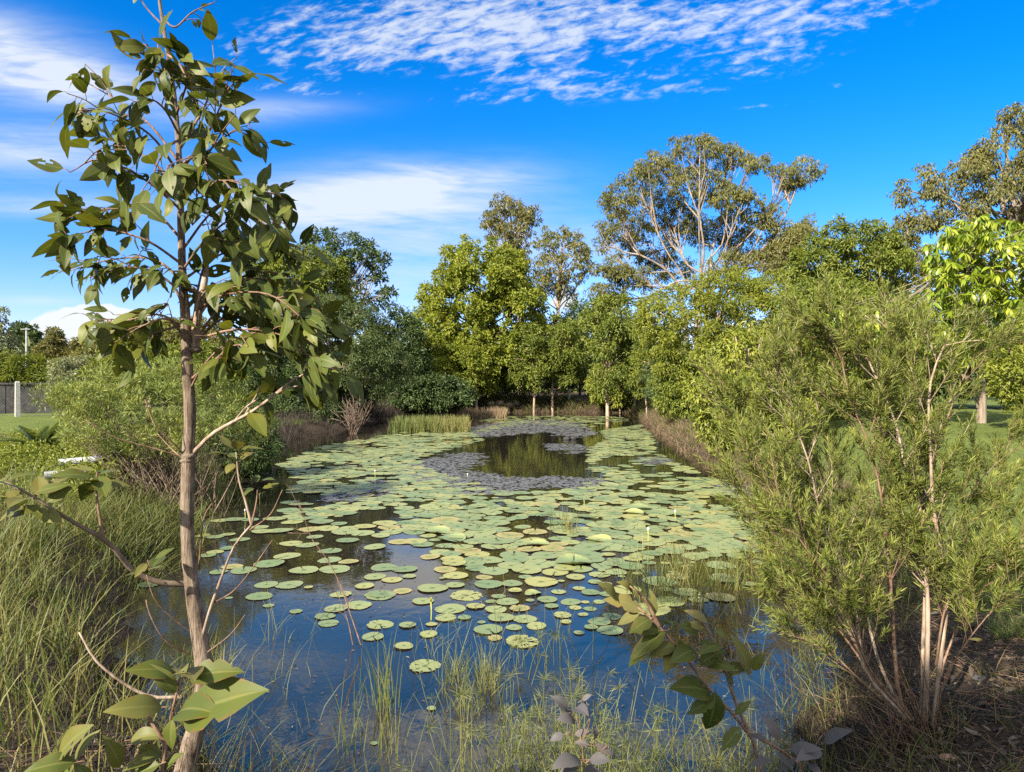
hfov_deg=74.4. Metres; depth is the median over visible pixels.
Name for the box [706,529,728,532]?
lily pad
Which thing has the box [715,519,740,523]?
lily pad
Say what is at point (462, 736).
sedge clump
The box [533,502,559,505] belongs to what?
lily pad
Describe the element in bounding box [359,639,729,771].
sedge clump
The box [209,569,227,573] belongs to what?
lily pad
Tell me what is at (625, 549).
lily pad
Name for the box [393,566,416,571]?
lily pad
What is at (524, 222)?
gum tree
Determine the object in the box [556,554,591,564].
lily pad
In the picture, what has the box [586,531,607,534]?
lily pad
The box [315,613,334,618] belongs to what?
lily pad
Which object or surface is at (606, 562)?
lily pad
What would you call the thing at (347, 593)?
lily pad
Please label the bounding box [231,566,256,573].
lily pad
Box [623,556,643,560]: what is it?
lily pad
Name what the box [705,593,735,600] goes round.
lily pad
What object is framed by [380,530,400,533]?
lily pad
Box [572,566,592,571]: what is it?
lily pad
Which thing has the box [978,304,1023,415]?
garden shrub
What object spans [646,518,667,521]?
lily pad
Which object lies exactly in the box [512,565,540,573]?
lily pad
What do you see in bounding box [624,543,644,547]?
lily pad
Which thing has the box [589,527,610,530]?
lily pad
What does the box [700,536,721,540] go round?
lily pad
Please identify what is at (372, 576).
lily pad
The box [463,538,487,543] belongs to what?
lily pad
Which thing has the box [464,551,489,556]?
lily pad
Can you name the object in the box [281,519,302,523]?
lily pad
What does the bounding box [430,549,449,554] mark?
lily pad
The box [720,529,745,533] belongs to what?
lily pad
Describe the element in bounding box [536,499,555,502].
lily pad
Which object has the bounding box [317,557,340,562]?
lily pad
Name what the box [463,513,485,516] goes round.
lily pad
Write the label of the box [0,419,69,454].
cycad
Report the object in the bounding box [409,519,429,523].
lily pad
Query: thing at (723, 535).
lily pad
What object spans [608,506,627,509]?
lily pad
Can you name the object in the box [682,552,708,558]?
lily pad
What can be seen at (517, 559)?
lily pad
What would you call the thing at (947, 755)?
fallen leaf
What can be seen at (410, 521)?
lily pad
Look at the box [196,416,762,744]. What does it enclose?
distant lily pads
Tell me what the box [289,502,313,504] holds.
lily pad
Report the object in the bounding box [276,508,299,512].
lily pad
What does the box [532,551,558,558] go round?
lily pad
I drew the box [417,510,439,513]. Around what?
lily pad
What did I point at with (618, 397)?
leafy bush
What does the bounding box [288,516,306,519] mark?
lily pad
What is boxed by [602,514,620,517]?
lily pad
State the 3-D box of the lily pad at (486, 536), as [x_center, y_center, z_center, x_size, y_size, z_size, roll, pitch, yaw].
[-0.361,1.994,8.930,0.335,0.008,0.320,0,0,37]
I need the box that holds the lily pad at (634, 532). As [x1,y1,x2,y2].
[627,531,647,535]
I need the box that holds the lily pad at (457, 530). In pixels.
[443,528,464,532]
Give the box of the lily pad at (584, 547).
[573,543,605,550]
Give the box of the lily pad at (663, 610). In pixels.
[638,603,670,615]
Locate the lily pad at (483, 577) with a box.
[476,575,492,578]
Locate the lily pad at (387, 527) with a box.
[378,525,399,529]
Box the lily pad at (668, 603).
[656,597,684,605]
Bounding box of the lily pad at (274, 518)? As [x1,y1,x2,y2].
[263,517,285,519]
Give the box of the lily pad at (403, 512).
[394,510,414,514]
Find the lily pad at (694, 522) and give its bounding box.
[685,520,704,523]
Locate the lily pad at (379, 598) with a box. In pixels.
[364,591,395,599]
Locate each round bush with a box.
[261,291,418,411]
[380,305,436,403]
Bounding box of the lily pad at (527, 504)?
[518,502,535,505]
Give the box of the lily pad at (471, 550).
[455,548,480,553]
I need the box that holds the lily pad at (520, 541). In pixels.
[508,539,530,544]
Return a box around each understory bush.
[200,401,294,478]
[209,326,311,408]
[422,369,530,396]
[537,294,604,396]
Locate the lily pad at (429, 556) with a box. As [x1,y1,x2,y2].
[421,554,439,558]
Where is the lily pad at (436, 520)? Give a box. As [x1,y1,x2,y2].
[429,517,458,522]
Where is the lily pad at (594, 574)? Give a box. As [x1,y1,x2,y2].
[589,572,609,576]
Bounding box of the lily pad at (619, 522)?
[610,520,627,524]
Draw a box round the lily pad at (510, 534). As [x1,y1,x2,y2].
[496,532,523,537]
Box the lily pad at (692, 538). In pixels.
[682,537,701,540]
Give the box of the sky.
[0,0,1023,364]
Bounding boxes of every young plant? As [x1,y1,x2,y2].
[24,724,99,771]
[102,659,268,771]
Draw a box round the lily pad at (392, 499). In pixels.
[382,498,404,501]
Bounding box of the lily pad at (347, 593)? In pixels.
[330,591,351,596]
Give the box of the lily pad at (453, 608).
[434,603,465,612]
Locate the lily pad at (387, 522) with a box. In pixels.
[373,520,397,524]
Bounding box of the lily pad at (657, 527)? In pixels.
[648,525,669,528]
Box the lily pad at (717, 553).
[699,551,721,556]
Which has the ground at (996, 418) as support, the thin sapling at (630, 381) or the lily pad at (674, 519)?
the thin sapling at (630, 381)
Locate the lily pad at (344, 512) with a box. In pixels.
[334,511,357,514]
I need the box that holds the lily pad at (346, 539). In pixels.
[336,538,358,541]
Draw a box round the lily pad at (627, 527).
[611,525,633,529]
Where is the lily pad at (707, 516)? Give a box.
[693,514,716,518]
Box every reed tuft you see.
[105,621,269,695]
[327,620,418,759]
[407,638,515,717]
[546,502,583,532]
[607,529,742,607]
[697,535,773,591]
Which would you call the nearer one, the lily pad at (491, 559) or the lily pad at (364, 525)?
the lily pad at (491, 559)
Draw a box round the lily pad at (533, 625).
[526,622,545,629]
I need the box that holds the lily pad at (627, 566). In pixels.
[618,561,643,569]
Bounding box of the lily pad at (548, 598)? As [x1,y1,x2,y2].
[537,596,557,601]
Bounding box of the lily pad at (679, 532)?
[668,530,689,534]
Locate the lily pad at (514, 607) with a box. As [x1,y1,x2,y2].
[510,605,529,610]
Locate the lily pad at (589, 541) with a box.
[580,540,599,542]
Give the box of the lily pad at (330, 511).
[324,510,336,513]
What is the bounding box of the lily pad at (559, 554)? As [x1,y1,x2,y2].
[557,551,580,557]
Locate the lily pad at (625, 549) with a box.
[614,546,636,551]
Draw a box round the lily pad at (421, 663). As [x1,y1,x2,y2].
[409,659,440,671]
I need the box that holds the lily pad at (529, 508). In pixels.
[518,507,540,510]
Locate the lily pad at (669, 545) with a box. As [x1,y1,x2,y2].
[659,543,680,547]
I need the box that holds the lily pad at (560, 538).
[548,536,570,540]
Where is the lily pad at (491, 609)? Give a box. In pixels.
[485,606,506,612]
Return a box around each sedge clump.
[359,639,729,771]
[398,597,652,719]
[405,720,581,771]
[471,681,779,771]
[630,675,831,771]
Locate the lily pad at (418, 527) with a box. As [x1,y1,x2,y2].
[407,525,433,530]
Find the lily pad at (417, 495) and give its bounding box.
[406,494,427,496]
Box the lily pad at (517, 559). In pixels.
[502,555,528,562]
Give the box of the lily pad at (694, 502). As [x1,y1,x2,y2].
[684,500,706,504]
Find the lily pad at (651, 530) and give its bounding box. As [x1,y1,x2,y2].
[637,527,662,532]
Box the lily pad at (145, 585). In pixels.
[139,581,155,586]
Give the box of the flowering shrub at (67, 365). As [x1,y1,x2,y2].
[43,352,110,424]
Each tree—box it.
[0,306,27,358]
[3,320,48,352]
[31,326,98,369]
[68,315,234,406]
[230,242,356,400]
[305,225,399,371]
[403,233,554,397]
[429,332,500,409]
[478,191,543,390]
[505,321,556,412]
[526,224,596,395]
[539,313,588,412]
[576,292,640,415]
[582,132,828,356]
[757,220,935,303]
[774,213,931,315]
[822,214,1023,422]
[885,101,1023,276]
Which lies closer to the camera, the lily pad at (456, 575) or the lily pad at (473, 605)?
the lily pad at (473, 605)
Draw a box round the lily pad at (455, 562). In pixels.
[442,559,465,565]
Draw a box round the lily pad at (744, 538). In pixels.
[739,535,761,540]
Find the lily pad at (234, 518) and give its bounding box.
[224,517,244,520]
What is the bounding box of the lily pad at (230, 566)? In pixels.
[221,564,242,568]
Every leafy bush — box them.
[583,359,651,412]
[645,344,725,421]
[678,319,845,454]
[760,270,957,417]
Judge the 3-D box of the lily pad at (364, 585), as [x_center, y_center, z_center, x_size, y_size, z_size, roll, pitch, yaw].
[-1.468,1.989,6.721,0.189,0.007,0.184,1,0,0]
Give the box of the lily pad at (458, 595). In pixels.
[450,590,482,600]
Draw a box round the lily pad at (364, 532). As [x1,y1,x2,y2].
[351,530,374,535]
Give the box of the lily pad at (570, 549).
[556,546,580,552]
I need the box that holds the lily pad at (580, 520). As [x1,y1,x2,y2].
[566,518,584,522]
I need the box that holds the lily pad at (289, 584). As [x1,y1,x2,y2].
[275,580,302,588]
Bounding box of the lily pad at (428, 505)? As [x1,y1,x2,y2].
[419,504,439,507]
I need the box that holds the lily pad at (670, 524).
[659,522,680,525]
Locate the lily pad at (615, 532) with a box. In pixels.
[602,530,626,535]
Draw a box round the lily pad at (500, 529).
[489,527,510,531]
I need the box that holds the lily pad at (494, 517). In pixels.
[484,516,505,519]
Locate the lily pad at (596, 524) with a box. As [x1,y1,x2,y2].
[586,522,612,527]
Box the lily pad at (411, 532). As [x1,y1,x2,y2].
[403,529,424,534]
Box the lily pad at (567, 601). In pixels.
[561,598,580,604]
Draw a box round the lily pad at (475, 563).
[463,560,484,565]
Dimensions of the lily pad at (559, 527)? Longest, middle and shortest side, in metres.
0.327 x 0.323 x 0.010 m
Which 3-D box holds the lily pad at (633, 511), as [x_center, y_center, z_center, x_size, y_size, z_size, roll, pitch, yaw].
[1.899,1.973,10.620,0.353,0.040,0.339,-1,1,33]
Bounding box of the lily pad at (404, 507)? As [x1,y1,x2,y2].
[394,506,413,509]
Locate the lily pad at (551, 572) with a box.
[542,569,568,575]
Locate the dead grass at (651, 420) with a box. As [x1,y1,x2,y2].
[508,400,980,589]
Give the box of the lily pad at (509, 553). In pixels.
[500,551,528,558]
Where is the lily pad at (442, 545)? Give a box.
[435,543,454,547]
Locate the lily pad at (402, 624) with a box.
[399,622,415,626]
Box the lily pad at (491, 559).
[479,556,502,562]
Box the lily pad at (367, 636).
[362,632,383,640]
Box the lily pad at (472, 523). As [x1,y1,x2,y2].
[462,520,483,524]
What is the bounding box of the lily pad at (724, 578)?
[711,573,736,581]
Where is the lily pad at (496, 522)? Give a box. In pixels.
[484,520,509,524]
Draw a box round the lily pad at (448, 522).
[440,521,461,524]
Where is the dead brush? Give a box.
[86,392,579,483]
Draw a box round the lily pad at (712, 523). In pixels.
[705,522,723,524]
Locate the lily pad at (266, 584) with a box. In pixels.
[254,581,277,587]
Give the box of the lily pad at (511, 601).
[497,598,518,604]
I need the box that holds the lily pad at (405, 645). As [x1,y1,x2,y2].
[394,642,412,648]
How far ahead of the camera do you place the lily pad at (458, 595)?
6.43 m
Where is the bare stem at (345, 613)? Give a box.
[322,584,358,644]
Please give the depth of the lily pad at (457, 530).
9.29 m
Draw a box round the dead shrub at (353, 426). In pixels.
[330,391,372,433]
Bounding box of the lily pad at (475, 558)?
[463,556,481,561]
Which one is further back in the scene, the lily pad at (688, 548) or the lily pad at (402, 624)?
the lily pad at (688, 548)
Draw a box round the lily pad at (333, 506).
[324,504,342,508]
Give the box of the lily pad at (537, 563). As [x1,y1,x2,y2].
[524,560,553,568]
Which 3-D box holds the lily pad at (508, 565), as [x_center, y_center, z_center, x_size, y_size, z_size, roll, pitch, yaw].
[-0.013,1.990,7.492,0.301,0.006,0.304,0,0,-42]
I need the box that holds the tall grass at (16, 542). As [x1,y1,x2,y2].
[0,453,216,771]
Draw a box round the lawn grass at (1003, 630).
[815,422,1023,642]
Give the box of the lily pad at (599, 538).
[585,534,611,541]
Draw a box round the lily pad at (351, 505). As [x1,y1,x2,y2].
[339,504,360,506]
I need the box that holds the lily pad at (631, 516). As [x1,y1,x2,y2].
[620,514,649,519]
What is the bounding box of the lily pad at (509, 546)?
[500,544,517,548]
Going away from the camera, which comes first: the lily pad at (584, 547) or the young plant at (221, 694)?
the young plant at (221, 694)
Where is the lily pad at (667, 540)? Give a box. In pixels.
[653,538,674,541]
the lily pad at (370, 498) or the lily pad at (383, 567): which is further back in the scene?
the lily pad at (370, 498)
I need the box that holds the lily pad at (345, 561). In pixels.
[338,559,358,563]
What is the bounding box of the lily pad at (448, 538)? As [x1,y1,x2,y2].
[437,533,465,541]
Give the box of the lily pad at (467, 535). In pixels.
[449,532,473,537]
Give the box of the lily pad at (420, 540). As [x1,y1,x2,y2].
[402,538,427,543]
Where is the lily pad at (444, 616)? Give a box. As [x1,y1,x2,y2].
[435,613,454,620]
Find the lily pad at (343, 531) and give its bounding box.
[331,529,358,534]
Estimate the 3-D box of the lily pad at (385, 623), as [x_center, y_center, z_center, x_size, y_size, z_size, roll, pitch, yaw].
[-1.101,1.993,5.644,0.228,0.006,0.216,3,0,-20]
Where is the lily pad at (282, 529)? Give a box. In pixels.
[272,528,293,532]
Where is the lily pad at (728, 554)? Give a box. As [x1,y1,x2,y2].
[726,552,748,557]
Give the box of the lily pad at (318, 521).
[309,519,333,523]
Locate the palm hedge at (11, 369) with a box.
[0,347,72,385]
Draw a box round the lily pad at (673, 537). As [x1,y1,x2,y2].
[659,535,683,539]
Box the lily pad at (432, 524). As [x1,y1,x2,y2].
[420,522,440,525]
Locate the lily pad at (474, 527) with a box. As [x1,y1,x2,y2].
[464,525,490,529]
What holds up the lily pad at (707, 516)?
on the water
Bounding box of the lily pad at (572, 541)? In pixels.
[561,540,579,543]
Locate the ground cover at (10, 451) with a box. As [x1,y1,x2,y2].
[0,427,146,510]
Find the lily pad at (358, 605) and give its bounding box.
[345,601,371,608]
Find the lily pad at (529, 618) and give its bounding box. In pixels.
[513,615,536,622]
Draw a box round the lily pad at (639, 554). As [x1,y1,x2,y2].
[629,552,653,559]
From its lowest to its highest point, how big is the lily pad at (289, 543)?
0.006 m
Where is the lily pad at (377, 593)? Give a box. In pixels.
[367,590,393,597]
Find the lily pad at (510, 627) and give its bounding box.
[506,624,521,629]
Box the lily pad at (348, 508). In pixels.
[336,507,359,510]
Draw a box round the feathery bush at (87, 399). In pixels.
[28,354,282,522]
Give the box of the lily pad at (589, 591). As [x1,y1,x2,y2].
[581,589,599,594]
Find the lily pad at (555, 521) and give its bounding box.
[544,519,566,523]
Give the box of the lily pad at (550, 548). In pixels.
[541,545,564,550]
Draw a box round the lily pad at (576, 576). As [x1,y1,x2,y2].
[566,574,584,579]
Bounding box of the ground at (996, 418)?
[0,388,1023,771]
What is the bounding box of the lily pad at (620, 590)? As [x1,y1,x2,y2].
[614,585,640,593]
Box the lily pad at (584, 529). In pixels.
[569,526,591,531]
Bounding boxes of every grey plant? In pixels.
[550,694,611,771]
[749,717,852,771]
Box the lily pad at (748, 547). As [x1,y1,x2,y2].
[737,546,761,551]
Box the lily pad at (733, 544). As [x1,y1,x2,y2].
[722,542,747,547]
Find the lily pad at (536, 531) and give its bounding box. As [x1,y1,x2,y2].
[523,528,546,533]
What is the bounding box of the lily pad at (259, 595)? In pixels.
[245,592,272,599]
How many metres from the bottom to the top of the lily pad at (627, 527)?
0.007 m
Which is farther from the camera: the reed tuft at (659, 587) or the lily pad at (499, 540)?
the lily pad at (499, 540)
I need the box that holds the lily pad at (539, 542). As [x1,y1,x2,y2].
[526,539,549,544]
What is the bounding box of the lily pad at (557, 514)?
[555,512,579,517]
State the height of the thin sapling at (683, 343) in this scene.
4.526 m
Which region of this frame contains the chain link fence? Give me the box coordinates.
[0,381,65,416]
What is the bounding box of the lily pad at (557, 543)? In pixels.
[550,542,567,545]
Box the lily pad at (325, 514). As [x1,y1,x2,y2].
[316,512,335,515]
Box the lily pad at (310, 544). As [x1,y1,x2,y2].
[296,542,318,546]
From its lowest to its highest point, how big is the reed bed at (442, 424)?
0.848 m
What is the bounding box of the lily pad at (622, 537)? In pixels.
[610,535,631,538]
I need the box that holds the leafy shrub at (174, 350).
[73,337,252,427]
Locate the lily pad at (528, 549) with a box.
[518,546,541,551]
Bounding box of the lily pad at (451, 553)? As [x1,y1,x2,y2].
[441,551,461,555]
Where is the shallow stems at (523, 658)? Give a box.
[167,567,818,771]
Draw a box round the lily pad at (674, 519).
[667,517,689,521]
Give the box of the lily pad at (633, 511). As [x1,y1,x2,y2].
[622,508,643,513]
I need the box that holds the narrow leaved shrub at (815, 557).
[678,265,1023,763]
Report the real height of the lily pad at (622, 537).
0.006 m
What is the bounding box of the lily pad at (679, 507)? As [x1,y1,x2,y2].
[669,506,690,509]
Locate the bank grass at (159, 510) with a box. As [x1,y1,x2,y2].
[0,434,276,599]
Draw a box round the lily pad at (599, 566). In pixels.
[591,563,611,568]
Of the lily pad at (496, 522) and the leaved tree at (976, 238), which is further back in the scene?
the leaved tree at (976, 238)
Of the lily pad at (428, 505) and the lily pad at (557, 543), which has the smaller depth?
the lily pad at (557, 543)
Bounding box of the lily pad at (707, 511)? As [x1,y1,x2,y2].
[699,510,718,514]
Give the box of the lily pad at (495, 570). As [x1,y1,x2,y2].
[480,567,507,574]
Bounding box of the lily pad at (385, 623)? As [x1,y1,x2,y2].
[367,620,393,628]
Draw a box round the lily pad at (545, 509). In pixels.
[537,507,553,510]
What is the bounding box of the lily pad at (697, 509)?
[686,507,707,510]
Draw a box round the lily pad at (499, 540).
[480,537,515,543]
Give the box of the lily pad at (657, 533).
[644,531,666,535]
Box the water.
[108,412,852,771]
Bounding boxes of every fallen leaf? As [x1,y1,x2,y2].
[939,753,957,759]
[972,675,984,680]
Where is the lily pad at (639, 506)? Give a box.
[627,503,651,508]
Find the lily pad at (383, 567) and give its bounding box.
[371,563,397,570]
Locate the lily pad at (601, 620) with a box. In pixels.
[588,617,609,624]
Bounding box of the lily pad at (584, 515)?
[577,514,596,516]
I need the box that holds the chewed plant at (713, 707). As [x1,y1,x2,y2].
[596,580,800,771]
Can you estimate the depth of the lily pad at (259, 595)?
6.39 m
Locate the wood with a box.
[0,317,808,393]
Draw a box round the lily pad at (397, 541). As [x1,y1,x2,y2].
[388,539,410,543]
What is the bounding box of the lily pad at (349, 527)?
[339,526,358,529]
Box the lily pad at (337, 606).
[324,604,347,611]
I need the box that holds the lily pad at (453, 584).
[445,582,464,586]
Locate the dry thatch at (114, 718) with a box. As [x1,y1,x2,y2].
[0,463,482,771]
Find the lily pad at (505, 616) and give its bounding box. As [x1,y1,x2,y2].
[488,613,514,620]
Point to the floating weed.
(509, 481)
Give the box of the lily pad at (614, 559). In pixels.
[607,558,624,561]
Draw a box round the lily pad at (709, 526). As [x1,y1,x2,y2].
[701,524,717,528]
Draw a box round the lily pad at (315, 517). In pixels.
[305,515,327,519]
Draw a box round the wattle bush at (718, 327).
[628,264,809,402]
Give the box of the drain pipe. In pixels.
[58,455,102,465]
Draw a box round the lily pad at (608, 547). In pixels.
[596,543,622,550]
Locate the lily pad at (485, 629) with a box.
[473,624,501,633]
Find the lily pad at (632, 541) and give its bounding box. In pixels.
[619,539,638,542]
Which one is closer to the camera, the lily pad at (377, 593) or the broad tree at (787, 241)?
the lily pad at (377, 593)
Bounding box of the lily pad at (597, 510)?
[585,509,609,512]
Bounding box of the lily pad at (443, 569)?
[434,566,456,572]
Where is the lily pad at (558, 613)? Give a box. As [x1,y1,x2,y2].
[554,611,571,617]
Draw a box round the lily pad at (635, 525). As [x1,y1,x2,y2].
[626,523,645,527]
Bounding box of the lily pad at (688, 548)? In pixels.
[679,544,697,549]
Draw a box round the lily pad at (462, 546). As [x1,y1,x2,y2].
[451,544,473,548]
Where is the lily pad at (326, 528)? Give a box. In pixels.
[316,525,338,530]
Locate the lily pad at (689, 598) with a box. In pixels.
[688,596,707,601]
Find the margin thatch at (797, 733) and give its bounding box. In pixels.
[605,521,995,771]
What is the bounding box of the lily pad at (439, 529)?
[424,525,450,533]
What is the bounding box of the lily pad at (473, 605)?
[466,603,484,607]
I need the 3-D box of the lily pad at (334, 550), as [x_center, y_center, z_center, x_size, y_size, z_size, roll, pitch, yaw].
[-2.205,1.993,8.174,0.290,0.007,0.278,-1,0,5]
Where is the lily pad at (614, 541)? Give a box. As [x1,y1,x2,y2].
[600,539,625,545]
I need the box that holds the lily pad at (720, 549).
[706,545,739,552]
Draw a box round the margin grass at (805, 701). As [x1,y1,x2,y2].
[92,529,910,771]
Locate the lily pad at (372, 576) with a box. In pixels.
[364,573,385,579]
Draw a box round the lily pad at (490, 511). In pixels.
[481,510,501,514]
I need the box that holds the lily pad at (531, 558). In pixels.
[526,556,545,560]
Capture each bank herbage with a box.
[375,391,654,415]
[576,400,1023,632]
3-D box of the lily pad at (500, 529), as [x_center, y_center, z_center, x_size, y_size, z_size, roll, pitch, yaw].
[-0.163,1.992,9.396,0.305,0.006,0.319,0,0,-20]
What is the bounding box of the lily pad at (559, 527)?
[547,525,568,529]
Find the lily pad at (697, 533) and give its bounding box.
[690,531,715,536]
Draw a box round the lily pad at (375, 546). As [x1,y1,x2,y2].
[364,543,384,549]
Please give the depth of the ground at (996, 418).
4.57 m
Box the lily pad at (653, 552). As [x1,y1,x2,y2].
[640,550,662,555]
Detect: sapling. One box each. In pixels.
[0,0,363,771]
[614,314,649,410]
[622,324,654,414]
[639,320,671,398]
[651,330,691,405]
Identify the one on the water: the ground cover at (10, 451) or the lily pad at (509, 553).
the lily pad at (509, 553)
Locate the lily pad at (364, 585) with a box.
[355,583,373,588]
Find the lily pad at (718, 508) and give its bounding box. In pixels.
[711,507,732,509]
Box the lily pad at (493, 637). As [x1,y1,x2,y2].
[488,635,501,640]
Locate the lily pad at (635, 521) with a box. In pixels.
[624,520,644,522]
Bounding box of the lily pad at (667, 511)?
[651,508,678,514]
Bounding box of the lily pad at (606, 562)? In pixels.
[602,560,620,565]
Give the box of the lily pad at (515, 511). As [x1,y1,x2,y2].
[504,509,525,512]
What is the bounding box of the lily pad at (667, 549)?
[655,547,684,553]
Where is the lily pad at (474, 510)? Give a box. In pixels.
[466,509,485,512]
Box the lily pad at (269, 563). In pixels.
[253,559,284,566]
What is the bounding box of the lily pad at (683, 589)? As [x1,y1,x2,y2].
[672,588,699,595]
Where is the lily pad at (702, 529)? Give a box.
[690,527,707,531]
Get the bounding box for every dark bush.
[250,392,348,423]
[383,370,478,414]
[847,307,1023,407]
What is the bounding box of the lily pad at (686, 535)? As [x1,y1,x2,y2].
[680,534,702,536]
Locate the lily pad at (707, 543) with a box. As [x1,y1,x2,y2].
[690,540,721,547]
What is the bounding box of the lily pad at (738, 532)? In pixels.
[734,530,758,535]
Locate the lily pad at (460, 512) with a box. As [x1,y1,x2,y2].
[450,510,468,514]
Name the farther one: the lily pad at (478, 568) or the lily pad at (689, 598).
the lily pad at (478, 568)
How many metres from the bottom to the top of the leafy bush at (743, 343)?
3.775 m
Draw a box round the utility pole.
[20,328,29,365]
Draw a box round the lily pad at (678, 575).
[667,573,688,578]
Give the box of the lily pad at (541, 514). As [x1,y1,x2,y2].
[535,512,552,515]
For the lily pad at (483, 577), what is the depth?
7.03 m
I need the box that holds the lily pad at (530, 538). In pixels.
[521,537,545,543]
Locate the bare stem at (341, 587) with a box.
[285,483,361,644]
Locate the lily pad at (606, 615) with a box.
[602,613,621,619]
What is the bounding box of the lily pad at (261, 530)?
[251,529,274,532]
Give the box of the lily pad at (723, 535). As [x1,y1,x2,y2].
[713,532,733,537]
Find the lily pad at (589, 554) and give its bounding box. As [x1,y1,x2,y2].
[574,551,602,558]
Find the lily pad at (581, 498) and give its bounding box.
[569,496,590,499]
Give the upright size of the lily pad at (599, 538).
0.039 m
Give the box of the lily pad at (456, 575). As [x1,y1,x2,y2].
[443,571,467,578]
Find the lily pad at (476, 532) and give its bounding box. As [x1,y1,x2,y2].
[465,529,496,534]
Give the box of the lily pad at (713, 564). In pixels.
[706,561,735,568]
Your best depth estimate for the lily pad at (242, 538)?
8.77 m
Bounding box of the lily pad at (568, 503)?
[559,501,579,504]
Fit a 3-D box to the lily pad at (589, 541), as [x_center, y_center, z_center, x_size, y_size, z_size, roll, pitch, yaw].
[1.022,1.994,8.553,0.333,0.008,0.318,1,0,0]
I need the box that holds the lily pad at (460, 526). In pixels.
[447,523,468,528]
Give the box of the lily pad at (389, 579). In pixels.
[382,577,401,581]
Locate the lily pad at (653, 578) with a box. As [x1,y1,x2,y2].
[642,576,678,586]
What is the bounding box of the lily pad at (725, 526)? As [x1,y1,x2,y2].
[714,524,741,529]
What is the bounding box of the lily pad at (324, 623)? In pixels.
[318,620,338,626]
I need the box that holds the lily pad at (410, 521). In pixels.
[395,520,419,524]
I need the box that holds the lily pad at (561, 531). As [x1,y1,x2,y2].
[553,529,577,533]
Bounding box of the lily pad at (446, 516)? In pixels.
[435,515,458,518]
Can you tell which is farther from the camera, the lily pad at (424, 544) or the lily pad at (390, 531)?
the lily pad at (390, 531)
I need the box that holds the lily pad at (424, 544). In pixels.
[411,542,433,546]
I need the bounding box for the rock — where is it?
[44,470,85,478]
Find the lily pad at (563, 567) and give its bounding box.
[554,565,576,569]
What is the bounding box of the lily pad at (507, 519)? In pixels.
[497,517,515,520]
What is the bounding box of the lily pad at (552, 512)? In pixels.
[544,511,561,513]
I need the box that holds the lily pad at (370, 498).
[354,497,375,500]
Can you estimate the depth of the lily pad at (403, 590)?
6.59 m
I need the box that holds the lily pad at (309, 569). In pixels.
[288,566,318,572]
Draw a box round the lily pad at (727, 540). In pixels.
[723,539,741,541]
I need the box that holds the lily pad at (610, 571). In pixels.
[605,569,626,574]
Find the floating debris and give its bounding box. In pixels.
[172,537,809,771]
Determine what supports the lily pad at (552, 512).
on the water
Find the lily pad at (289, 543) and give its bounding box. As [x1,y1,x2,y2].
[279,541,301,545]
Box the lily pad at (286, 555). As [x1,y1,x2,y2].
[273,553,300,558]
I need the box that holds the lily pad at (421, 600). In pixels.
[412,598,433,603]
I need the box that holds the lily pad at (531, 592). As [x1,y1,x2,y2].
[525,589,540,594]
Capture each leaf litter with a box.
[0,546,1023,771]
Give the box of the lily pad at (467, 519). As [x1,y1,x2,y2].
[458,517,481,520]
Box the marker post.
[567,389,570,401]
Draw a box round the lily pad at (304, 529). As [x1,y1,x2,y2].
[298,526,316,531]
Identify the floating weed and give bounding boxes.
[315,420,753,512]
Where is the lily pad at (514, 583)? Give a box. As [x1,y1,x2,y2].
[501,580,521,585]
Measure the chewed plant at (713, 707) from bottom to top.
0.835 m
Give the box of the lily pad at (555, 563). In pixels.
[546,561,567,566]
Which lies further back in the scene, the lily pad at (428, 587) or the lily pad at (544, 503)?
the lily pad at (544, 503)
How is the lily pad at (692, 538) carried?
on the water
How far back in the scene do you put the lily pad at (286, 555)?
7.94 m
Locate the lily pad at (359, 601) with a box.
[351,600,368,607]
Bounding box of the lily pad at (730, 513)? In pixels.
[725,512,741,515]
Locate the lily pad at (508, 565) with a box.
[497,562,524,568]
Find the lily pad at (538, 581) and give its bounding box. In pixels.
[525,576,557,586]
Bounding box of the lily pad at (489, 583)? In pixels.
[475,580,501,587]
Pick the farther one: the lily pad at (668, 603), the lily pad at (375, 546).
the lily pad at (375, 546)
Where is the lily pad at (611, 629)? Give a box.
[597,625,622,634]
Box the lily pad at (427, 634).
[420,630,436,637]
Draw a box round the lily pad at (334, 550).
[317,548,341,552]
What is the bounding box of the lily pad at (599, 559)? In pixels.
[580,556,604,561]
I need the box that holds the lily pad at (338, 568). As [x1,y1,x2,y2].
[319,565,349,572]
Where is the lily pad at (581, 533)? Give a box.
[573,531,593,534]
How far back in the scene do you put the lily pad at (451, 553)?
8.02 m
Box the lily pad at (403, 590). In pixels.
[394,588,411,593]
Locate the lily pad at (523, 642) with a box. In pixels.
[506,635,538,647]
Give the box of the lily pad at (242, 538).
[229,537,250,540]
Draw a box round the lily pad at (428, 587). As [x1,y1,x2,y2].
[418,584,447,591]
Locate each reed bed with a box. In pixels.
[386,412,471,432]
[457,406,509,418]
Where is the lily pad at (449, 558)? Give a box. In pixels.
[441,556,463,561]
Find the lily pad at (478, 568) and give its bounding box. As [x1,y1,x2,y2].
[466,565,487,570]
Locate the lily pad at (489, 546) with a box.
[481,544,500,548]
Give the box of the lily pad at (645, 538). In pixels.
[633,536,656,541]
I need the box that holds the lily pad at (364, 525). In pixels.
[354,524,375,527]
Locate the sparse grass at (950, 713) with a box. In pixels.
[750,568,1023,771]
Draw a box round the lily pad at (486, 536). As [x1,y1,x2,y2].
[473,534,496,539]
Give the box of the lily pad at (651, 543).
[643,540,664,545]

